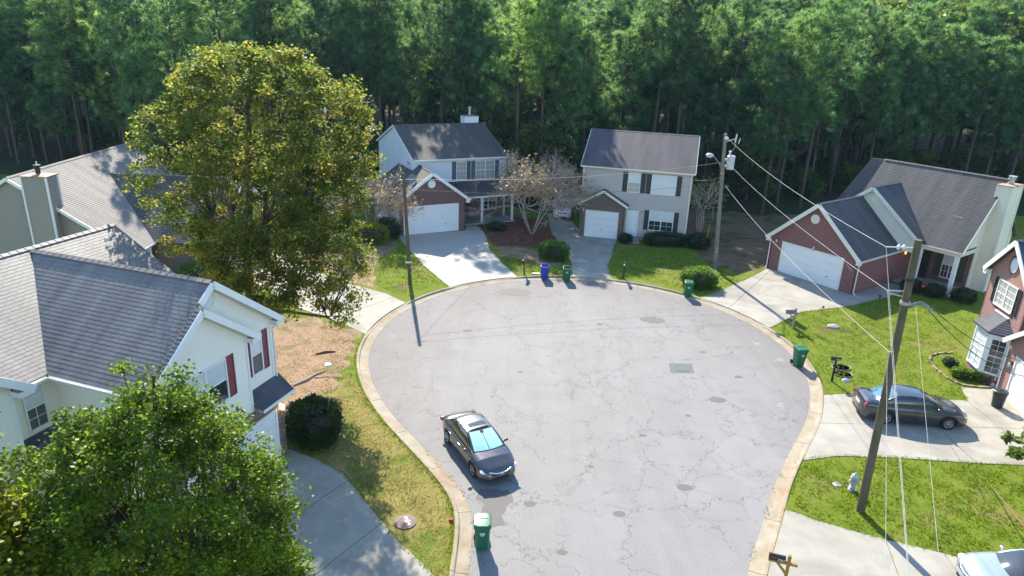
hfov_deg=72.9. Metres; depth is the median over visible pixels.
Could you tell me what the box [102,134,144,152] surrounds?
understorey tree
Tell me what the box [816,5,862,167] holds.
pine tree
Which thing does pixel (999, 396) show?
rubbish can
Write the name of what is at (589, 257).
driveway
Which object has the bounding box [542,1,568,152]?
pine tree
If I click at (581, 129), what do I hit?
pine tree
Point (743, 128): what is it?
pine tree
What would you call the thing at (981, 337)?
window
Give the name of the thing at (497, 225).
shrub
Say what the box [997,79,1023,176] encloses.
pine tree
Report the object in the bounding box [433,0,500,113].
pine tree
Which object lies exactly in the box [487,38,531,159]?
pine tree
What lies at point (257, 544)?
pear tree
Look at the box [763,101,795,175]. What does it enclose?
pine tree
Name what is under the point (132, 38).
pine tree
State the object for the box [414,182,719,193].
power line
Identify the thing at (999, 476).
grass
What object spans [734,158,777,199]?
understorey tree
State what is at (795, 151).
pine tree
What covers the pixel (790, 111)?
pine tree
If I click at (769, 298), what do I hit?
driveway
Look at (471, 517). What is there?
weeds
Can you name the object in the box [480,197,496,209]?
window
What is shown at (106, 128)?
pine tree
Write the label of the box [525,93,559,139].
pine tree
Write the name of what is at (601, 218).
garage door
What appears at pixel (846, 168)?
understorey tree
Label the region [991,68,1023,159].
pine tree
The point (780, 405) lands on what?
paint splash
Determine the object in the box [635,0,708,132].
pine tree
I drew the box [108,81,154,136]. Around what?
pine tree
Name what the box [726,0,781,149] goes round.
pine tree
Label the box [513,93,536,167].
pine tree
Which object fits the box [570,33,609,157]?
pine tree
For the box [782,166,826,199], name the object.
understorey tree
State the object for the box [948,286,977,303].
shrub
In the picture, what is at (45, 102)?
pine tree
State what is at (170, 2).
pine tree
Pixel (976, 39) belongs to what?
pine tree
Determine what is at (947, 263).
window
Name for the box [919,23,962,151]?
pine tree
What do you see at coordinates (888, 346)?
grass
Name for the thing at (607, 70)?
pine tree
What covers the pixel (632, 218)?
front door
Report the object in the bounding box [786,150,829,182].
understorey tree
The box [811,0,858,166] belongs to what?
pine tree
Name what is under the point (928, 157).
understorey tree
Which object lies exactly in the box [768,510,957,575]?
driveway
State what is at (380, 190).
crape myrtle
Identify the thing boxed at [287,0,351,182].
pine tree
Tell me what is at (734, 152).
understorey tree
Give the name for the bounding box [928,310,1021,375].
power line
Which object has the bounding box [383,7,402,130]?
pine tree
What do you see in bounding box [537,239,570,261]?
shrub
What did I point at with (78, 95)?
pine tree
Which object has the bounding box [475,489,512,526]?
oil stain
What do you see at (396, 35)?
pine tree
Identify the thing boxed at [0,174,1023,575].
yard
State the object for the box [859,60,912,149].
pine tree
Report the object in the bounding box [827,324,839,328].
stone
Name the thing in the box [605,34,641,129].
pine tree
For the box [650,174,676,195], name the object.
window
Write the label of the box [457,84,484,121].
pine tree
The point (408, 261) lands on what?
utility pole
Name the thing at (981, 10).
pine tree
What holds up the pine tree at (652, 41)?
on the ground at (51, 141)
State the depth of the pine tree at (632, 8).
89.39 m
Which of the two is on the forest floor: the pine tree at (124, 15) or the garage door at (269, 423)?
the pine tree at (124, 15)
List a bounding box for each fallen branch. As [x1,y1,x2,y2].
[293,370,326,385]
[315,350,335,354]
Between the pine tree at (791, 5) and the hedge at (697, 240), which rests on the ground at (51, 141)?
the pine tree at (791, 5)
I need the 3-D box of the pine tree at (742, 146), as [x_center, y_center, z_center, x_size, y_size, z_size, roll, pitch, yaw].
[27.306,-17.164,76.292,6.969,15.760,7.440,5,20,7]
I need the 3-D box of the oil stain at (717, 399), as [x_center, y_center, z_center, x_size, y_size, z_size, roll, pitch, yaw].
[10.387,5.630,34.956,0.911,0.001,0.604,2,20,0]
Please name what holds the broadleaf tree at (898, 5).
on the ground at (51, 141)
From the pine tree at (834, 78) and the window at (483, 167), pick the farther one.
the pine tree at (834, 78)
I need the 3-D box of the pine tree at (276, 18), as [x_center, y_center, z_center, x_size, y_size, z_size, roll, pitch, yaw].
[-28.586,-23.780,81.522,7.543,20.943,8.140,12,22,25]
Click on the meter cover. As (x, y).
(845, 380)
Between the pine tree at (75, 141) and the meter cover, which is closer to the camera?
the meter cover
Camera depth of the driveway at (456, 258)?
55.21 m
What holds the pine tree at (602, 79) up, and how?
on the forest floor
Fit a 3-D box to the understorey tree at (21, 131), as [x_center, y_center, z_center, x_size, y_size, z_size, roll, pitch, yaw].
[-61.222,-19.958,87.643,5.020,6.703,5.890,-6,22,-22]
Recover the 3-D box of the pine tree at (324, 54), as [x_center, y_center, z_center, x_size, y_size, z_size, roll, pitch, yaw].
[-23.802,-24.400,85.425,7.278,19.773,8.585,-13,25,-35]
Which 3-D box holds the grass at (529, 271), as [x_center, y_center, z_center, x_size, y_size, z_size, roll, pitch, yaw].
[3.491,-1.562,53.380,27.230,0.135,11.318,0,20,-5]
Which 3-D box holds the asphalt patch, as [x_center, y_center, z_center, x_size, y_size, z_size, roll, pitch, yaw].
[9.330,4.407,38.163,1.460,0.001,1.220,2,20,0]
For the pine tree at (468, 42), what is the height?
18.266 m
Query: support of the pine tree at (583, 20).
on the forest floor
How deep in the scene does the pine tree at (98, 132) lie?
87.43 m
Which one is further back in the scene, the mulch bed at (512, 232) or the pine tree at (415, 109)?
the pine tree at (415, 109)
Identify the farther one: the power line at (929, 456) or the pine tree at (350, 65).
the pine tree at (350, 65)
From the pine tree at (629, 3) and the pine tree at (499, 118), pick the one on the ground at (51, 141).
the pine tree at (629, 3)
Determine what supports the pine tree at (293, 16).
on the forest floor
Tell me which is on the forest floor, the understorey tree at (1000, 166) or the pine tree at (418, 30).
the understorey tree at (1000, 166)
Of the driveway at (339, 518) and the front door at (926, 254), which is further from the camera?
the front door at (926, 254)
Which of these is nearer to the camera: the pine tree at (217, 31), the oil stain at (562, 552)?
the oil stain at (562, 552)
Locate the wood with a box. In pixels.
[6,0,1023,139]
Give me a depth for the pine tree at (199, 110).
75.56 m
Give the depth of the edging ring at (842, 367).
38.80 m
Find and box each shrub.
[175,261,231,284]
[284,392,345,451]
[350,221,390,245]
[374,216,402,240]
[487,220,505,231]
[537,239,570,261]
[617,232,632,243]
[679,265,720,289]
[898,278,922,292]
[921,282,946,298]
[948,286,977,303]
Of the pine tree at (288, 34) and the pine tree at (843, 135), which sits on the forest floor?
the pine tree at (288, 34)
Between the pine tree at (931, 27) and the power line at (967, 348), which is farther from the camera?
the pine tree at (931, 27)
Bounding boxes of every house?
[0,143,270,273]
[0,223,294,541]
[375,106,517,234]
[577,128,699,243]
[764,158,1023,296]
[965,239,1023,414]
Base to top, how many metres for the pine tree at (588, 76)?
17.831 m
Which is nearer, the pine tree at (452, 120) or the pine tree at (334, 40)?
the pine tree at (334, 40)
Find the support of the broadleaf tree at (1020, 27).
on the ground at (51, 141)
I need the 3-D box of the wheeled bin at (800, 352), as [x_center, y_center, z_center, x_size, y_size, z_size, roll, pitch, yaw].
[16.064,3.807,38.771,0.620,1.136,0.812,-1,20,-7]
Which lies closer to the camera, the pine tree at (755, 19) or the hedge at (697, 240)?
the hedge at (697, 240)
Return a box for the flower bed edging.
[928,352,995,388]
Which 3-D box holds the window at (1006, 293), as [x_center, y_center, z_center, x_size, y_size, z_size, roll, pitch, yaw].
[26.355,0.436,37.037,0.100,1.440,1.770,4,20,6]
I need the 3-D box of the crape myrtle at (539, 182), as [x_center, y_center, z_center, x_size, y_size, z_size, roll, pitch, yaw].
[1.954,-8.528,61.108,12.023,7.968,14.104,-10,23,-30]
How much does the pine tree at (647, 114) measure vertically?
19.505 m
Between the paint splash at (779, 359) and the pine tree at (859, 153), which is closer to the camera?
the paint splash at (779, 359)
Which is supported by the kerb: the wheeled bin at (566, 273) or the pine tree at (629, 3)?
the wheeled bin at (566, 273)
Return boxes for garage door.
[187,408,281,531]
[403,203,458,234]
[584,209,618,238]
[777,241,844,289]
[1006,356,1023,414]
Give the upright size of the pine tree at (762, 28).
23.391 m
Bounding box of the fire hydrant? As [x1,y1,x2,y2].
[847,472,858,492]
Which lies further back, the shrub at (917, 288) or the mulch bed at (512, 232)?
the mulch bed at (512, 232)
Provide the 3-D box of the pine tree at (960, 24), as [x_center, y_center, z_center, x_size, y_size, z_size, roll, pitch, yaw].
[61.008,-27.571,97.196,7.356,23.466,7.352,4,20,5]
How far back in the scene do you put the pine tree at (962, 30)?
82.12 m
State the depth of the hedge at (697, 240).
59.27 m
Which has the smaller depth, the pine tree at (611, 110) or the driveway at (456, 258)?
the driveway at (456, 258)
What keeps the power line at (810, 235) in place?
attached to the utility pole at (905, 303)
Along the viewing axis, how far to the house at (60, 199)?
46.66 m
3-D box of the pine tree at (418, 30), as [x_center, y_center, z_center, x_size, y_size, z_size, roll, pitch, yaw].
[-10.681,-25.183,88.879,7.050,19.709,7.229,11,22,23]
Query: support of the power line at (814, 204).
attached to the utility pole at (905, 303)
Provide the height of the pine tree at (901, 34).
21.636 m
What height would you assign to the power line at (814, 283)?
0.446 m
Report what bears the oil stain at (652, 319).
on the road
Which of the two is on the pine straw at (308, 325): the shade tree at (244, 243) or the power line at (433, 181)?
the shade tree at (244, 243)
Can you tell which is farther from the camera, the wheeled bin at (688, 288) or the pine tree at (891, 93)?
the pine tree at (891, 93)
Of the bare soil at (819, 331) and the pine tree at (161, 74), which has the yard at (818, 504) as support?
the bare soil at (819, 331)
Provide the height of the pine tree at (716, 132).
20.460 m
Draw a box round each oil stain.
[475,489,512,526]
[498,288,530,295]
[523,501,535,505]
[556,550,567,554]
[613,511,624,516]
[639,317,664,322]
[677,484,692,490]
[709,397,726,402]
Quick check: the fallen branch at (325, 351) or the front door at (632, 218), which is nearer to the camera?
the fallen branch at (325, 351)
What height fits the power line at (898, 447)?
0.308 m
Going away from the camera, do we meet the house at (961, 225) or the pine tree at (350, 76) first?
the house at (961, 225)
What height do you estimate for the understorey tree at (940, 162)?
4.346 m
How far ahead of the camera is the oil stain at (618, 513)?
26.34 m
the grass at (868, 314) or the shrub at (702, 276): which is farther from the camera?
the shrub at (702, 276)
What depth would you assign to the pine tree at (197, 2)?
79.50 m
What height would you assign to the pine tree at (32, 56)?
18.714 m
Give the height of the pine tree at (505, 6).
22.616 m
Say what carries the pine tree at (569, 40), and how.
on the forest floor
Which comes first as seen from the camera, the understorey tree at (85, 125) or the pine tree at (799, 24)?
the pine tree at (799, 24)
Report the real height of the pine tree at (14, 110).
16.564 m
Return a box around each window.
[21,383,49,432]
[182,357,229,407]
[249,331,264,376]
[456,161,466,180]
[475,160,494,179]
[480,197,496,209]
[627,172,641,192]
[648,210,673,231]
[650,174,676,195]
[939,254,954,279]
[967,327,988,368]
[982,337,1007,375]
[993,278,1017,313]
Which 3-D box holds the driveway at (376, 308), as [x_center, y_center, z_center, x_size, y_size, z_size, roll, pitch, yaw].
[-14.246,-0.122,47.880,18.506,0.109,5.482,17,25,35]
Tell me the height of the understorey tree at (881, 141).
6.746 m
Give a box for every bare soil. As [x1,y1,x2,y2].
[390,284,854,332]
[685,209,799,275]
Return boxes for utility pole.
[399,173,411,284]
[706,133,740,270]
[856,239,936,513]
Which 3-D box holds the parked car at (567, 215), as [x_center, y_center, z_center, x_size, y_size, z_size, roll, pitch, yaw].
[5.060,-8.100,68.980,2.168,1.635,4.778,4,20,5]
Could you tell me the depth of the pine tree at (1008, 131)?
81.46 m
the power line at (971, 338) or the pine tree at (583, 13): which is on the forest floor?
the pine tree at (583, 13)
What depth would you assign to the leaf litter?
39.46 m
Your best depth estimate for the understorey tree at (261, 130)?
89.26 m
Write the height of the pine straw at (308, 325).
0.001 m
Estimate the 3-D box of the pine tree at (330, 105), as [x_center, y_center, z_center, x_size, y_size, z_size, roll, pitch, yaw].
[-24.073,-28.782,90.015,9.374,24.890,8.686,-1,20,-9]
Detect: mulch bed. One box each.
[480,218,555,247]
[494,247,561,267]
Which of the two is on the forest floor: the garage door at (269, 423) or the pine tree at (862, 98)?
the pine tree at (862, 98)
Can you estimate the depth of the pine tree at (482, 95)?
73.07 m
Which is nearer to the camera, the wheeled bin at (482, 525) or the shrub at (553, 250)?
the wheeled bin at (482, 525)
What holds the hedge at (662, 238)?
on the yard at (818, 504)
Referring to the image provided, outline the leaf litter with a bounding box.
[274,222,557,571]
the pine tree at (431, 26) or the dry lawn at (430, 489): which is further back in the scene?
the pine tree at (431, 26)
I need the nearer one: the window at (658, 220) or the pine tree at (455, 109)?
the window at (658, 220)
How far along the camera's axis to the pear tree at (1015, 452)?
28.76 m
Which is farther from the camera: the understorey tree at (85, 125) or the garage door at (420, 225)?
the understorey tree at (85, 125)
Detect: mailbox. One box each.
[521,257,525,274]
[623,262,625,278]
[768,551,797,575]
[786,308,799,327]
[830,356,841,381]
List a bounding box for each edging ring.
[831,364,850,370]
[834,370,852,377]
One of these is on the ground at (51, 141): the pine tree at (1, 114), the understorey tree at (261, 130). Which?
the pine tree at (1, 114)
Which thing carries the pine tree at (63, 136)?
on the ground at (51, 141)
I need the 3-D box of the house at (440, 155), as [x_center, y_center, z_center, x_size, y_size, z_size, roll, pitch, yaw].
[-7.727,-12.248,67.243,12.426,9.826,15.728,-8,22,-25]
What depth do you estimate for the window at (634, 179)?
60.14 m
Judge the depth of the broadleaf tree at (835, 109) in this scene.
110.92 m
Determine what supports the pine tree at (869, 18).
on the forest floor
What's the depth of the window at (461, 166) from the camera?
64.39 m
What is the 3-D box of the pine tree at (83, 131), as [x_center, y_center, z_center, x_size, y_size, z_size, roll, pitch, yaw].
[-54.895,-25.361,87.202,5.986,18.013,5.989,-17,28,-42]
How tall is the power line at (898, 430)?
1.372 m
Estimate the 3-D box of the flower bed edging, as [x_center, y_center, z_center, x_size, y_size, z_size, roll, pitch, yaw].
[24.942,4.554,39.060,2.405,0.118,4.483,2,20,0]
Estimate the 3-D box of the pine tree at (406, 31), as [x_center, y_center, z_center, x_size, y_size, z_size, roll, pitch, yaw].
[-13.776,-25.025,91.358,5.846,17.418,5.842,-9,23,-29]
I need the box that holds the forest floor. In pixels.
[0,149,1023,215]
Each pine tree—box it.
[0,0,56,162]
[0,9,34,163]
[0,28,50,157]
[0,46,18,156]
[0,106,7,145]
[1,4,43,153]
[7,0,69,157]
[9,0,89,155]
[14,88,53,115]
[18,0,83,151]
[20,50,76,160]
[23,0,108,154]
[35,0,118,152]
[49,1,106,149]
[51,21,88,153]
[52,2,77,147]
[54,0,115,137]
[57,105,65,141]
[80,10,149,143]
[81,50,147,143]
[84,0,196,155]
[99,0,174,158]
[100,3,195,165]
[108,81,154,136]
[109,8,164,97]
[114,0,216,172]
[128,22,180,164]
[142,0,206,152]
[160,0,214,173]
[164,0,261,166]
[173,48,226,146]
[178,10,242,109]
[192,0,252,149]
[202,29,271,157]
[217,0,295,173]
[231,0,315,180]
[240,0,316,143]
[247,5,285,117]
[260,34,288,132]
[272,1,314,39]
[281,58,313,135]
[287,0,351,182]
[288,0,362,176]
[294,0,333,154]
[295,6,350,131]
[299,41,332,146]
[313,0,369,160]
[314,0,390,155]
[316,7,358,161]
[338,0,410,135]
[341,1,393,144]
[357,0,429,123]
[374,23,411,126]
[377,3,402,132]
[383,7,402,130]
[383,14,412,127]
[394,40,431,123]
[397,0,434,121]
[400,29,453,123]
[402,0,498,123]
[403,29,416,123]
[407,12,438,115]
[412,52,454,123]
[424,2,478,122]
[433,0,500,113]
[435,0,495,96]
[441,21,491,119]
[443,96,459,122]
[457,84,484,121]
[467,19,515,127]
[470,17,522,128]
[479,0,519,133]
[479,0,553,197]
[485,30,513,124]
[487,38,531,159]
[490,64,540,144]
[492,0,518,22]
[507,0,589,162]
[511,0,579,196]
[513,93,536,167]
[524,0,585,151]
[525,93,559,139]
[526,0,586,155]
[537,46,594,190]
[541,16,588,118]
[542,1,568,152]
[544,38,588,145]
[561,69,606,182]
[563,30,612,154]
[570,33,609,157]
[572,52,616,132]
[575,73,616,149]
[577,0,640,63]
[587,28,658,131]
[590,16,613,70]
[596,4,637,116]
[599,39,645,126]
[604,11,649,120]
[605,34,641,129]
[607,21,667,130]
[626,0,719,132]
[627,6,666,42]
[627,36,687,133]
[630,0,693,116]
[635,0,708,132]
[640,0,736,133]
[640,1,664,131]
[665,70,709,141]
[681,19,751,191]
[687,2,737,103]
[688,6,729,134]
[697,0,781,197]
[699,16,744,185]
[701,103,723,171]
[718,78,744,181]
[723,6,792,192]
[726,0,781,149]
[726,17,767,157]
[730,51,772,147]
[730,58,790,198]
[741,46,816,213]
[752,11,833,209]
[754,0,800,162]
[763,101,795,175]
[772,8,827,193]
[781,8,823,185]
[784,0,869,208]
[791,39,805,168]
[795,54,851,171]
[806,52,846,157]
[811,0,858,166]
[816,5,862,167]
[820,0,867,161]
[826,0,892,186]
[826,101,863,169]
[826,135,832,166]
[828,42,884,192]
[837,7,895,180]
[845,58,891,177]
[849,9,919,164]
[851,106,858,163]
[853,54,904,162]
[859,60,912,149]
[864,36,942,154]
[883,57,925,142]
[894,0,959,149]
[897,17,940,132]
[901,45,970,161]
[916,22,987,165]
[917,23,986,152]
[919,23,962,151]
[934,3,993,148]
[935,33,997,167]
[939,0,1008,160]
[944,74,970,168]
[952,0,1015,162]
[956,34,1020,171]
[964,41,1023,174]
[967,33,1019,170]
[984,48,1023,177]
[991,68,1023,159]
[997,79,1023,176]
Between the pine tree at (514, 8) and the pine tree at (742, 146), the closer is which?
the pine tree at (742, 146)
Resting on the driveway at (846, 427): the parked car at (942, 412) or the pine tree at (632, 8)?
the parked car at (942, 412)
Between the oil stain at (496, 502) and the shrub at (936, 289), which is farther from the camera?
the shrub at (936, 289)
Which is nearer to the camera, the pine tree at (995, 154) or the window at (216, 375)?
the window at (216, 375)
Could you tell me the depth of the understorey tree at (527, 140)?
90.12 m
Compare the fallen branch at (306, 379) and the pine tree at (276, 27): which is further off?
the pine tree at (276, 27)
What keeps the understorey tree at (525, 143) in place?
on the forest floor
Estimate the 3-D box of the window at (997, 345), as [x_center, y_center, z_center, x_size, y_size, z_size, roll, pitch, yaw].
[25.740,3.679,36.941,0.100,2.000,0.753,-17,27,-41]
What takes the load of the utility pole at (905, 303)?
on the yard at (818, 504)
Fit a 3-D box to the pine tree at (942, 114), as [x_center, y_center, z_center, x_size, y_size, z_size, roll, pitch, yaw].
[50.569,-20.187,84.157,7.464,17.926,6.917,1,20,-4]
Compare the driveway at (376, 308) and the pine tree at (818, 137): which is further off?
the pine tree at (818, 137)
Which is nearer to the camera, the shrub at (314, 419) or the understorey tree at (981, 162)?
the shrub at (314, 419)
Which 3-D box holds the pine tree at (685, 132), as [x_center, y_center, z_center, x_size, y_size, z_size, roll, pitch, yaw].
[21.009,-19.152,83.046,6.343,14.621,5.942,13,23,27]
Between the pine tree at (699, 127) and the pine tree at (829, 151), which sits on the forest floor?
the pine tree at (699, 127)
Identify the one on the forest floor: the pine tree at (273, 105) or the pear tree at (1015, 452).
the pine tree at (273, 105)
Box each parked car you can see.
[440,409,516,480]
[553,196,573,218]
[852,384,967,429]
[954,545,1023,575]
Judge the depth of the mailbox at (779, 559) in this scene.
22.63 m
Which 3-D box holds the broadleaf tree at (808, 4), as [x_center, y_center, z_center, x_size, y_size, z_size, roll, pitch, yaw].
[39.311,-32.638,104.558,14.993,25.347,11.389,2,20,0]
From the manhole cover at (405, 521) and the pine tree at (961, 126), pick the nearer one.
the manhole cover at (405, 521)
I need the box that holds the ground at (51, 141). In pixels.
[0,92,1023,183]
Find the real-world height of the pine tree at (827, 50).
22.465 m
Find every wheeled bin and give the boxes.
[473,513,491,549]
[541,264,548,279]
[563,266,571,281]
[683,279,693,296]
[790,345,808,366]
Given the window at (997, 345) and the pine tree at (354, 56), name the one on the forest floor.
the pine tree at (354, 56)
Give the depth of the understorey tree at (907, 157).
83.35 m
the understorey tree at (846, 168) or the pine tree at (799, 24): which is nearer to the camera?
the pine tree at (799, 24)
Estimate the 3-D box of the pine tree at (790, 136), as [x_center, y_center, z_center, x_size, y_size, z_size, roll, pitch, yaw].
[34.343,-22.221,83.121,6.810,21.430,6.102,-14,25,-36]
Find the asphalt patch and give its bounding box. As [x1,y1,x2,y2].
[669,363,693,372]
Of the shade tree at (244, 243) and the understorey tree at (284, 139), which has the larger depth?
the understorey tree at (284, 139)
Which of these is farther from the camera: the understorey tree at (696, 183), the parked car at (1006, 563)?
the understorey tree at (696, 183)
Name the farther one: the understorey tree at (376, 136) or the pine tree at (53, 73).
the understorey tree at (376, 136)
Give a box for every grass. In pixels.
[317,247,391,394]
[376,247,737,293]
[777,297,985,398]
[793,457,1023,552]
[810,312,930,349]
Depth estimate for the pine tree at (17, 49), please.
78.29 m
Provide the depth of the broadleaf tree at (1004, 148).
105.97 m
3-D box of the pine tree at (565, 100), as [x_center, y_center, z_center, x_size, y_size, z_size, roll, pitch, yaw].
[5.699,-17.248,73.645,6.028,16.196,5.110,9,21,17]
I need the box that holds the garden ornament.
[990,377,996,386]
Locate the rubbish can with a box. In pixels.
[991,388,1008,408]
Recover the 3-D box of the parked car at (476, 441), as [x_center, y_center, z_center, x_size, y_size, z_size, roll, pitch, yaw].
[-1.437,6.451,29.393,2.068,1.477,4.598,-8,23,-26]
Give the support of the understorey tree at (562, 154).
on the forest floor
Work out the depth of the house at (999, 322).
36.74 m
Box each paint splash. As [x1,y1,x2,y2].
[747,342,766,345]
[774,357,785,363]
[774,400,785,412]
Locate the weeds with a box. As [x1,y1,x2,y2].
[425,446,780,565]
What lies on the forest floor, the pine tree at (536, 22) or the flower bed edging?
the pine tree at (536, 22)
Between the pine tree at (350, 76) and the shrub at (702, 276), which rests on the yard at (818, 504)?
the shrub at (702, 276)
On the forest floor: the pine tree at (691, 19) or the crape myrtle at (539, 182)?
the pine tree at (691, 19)
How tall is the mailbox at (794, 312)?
1.520 m
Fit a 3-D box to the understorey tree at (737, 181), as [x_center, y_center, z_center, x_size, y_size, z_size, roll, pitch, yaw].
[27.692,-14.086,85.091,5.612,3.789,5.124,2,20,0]
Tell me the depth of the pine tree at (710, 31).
83.66 m
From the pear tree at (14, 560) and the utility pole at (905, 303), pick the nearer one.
the pear tree at (14, 560)
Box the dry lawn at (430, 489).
[290,376,451,575]
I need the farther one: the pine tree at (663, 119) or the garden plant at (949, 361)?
the pine tree at (663, 119)
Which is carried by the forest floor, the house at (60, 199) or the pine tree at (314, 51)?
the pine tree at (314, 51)
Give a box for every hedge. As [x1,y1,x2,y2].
[641,230,687,246]
[686,232,712,249]
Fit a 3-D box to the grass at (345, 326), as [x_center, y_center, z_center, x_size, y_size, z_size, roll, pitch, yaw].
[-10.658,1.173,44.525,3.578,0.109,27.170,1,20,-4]
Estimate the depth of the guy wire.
25.41 m
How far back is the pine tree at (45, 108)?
93.38 m
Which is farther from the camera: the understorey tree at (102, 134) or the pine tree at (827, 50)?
the understorey tree at (102, 134)
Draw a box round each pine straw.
[267,307,361,425]
[281,233,396,285]
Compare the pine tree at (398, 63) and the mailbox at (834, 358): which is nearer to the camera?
the mailbox at (834, 358)
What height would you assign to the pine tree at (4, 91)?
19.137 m
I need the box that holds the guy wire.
[990,485,1023,525]
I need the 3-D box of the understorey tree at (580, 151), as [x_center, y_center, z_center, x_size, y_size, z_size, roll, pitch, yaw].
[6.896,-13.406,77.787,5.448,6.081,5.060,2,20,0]
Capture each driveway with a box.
[201,449,432,575]
[237,251,404,333]
[399,226,516,286]
[548,218,616,278]
[702,268,900,327]
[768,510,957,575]
[803,388,1023,464]
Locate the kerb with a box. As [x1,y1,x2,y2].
[356,275,823,575]
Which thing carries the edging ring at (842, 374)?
on the yard at (818, 504)
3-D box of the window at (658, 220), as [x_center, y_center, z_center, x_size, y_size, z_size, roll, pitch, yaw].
[13.022,-5.817,60.649,2.120,1.790,0.100,7,21,13]
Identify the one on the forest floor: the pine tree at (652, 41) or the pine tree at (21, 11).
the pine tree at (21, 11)
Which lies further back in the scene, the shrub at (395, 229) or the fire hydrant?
the shrub at (395, 229)
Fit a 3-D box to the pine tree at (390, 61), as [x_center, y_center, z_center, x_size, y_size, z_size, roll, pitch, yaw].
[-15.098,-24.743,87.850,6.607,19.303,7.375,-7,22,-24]
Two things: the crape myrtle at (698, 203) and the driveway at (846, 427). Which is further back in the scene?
the crape myrtle at (698, 203)
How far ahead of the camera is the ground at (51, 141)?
114.86 m
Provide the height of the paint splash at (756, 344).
0.002 m
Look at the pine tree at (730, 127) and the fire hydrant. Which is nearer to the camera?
the fire hydrant
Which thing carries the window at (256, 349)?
in the house at (79, 311)
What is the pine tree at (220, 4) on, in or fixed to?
on the forest floor
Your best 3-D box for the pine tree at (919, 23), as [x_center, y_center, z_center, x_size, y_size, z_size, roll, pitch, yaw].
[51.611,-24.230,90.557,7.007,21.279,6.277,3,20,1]
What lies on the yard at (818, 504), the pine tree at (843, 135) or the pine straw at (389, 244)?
the pine straw at (389, 244)
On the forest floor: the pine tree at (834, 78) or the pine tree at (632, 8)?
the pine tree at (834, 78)
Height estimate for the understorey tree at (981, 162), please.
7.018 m
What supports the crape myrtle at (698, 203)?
on the bare soil at (744, 243)
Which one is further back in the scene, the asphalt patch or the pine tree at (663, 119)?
the pine tree at (663, 119)
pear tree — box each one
[0,358,315,575]
[0,411,78,575]
[1000,426,1023,460]
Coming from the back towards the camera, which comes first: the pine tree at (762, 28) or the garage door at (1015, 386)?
the pine tree at (762, 28)
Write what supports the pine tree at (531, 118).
on the forest floor
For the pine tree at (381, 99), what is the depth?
92.40 m
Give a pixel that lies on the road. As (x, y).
(573, 401)
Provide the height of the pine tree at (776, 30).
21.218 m
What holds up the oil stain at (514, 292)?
on the road
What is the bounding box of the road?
[368,280,809,575]
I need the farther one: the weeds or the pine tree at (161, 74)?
the pine tree at (161, 74)
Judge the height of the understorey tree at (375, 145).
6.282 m
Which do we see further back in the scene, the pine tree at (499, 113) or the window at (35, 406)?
the pine tree at (499, 113)
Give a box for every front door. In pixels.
[465,202,469,217]
[625,210,638,235]
[917,250,930,277]
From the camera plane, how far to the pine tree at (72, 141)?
90.65 m
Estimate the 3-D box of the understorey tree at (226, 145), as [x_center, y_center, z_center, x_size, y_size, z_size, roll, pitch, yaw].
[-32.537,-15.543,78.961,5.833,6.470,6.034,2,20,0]
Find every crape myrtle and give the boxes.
[319,164,424,245]
[453,146,605,233]
[689,174,728,232]
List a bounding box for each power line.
[407,172,496,181]
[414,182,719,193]
[416,162,721,179]
[723,183,888,351]
[726,161,887,290]
[735,145,885,246]
[885,407,886,575]
[886,251,909,575]
[888,300,908,575]
[915,303,940,575]
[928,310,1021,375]
[930,307,1023,361]
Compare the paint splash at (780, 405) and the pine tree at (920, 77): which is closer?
the paint splash at (780, 405)
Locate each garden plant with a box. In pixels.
[941,356,959,366]
[949,366,976,380]
[972,368,991,382]
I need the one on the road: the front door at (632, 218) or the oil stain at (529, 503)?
the oil stain at (529, 503)
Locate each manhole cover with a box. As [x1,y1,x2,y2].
[394,514,415,529]
[674,365,689,371]
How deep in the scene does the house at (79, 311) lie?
23.56 m
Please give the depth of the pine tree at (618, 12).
85.51 m
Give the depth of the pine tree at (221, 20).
75.25 m
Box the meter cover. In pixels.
[842,378,849,382]
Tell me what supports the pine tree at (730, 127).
on the forest floor
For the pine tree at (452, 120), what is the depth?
96.33 m
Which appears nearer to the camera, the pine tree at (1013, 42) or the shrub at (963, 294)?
the shrub at (963, 294)
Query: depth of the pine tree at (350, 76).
80.25 m
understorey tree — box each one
[4,102,51,154]
[67,111,110,149]
[92,126,121,148]
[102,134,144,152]
[150,134,193,168]
[202,127,244,164]
[246,110,274,145]
[260,130,295,170]
[343,126,379,153]
[347,137,379,181]
[488,125,510,175]
[492,120,533,179]
[499,123,533,164]
[505,121,563,198]
[527,118,579,178]
[554,144,585,185]
[690,176,705,198]
[699,142,744,183]
[716,158,755,187]
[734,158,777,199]
[758,136,802,171]
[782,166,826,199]
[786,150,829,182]
[829,160,866,189]
[862,138,906,163]
[880,153,914,162]
[903,144,942,166]
[915,150,944,166]
[946,135,997,175]
[977,152,1023,183]
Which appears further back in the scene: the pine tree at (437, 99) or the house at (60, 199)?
the pine tree at (437, 99)
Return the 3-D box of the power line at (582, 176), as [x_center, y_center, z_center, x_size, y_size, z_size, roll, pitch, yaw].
[4.179,-8.243,48.947,23.478,1.105,0.016,-3,21,-14]
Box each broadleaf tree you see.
[761,0,817,18]
[817,0,886,152]
[833,0,913,163]
[917,0,1013,147]
[1000,0,1023,159]
[1008,10,1023,169]
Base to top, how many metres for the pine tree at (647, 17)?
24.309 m
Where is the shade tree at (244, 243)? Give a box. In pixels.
[114,41,386,329]

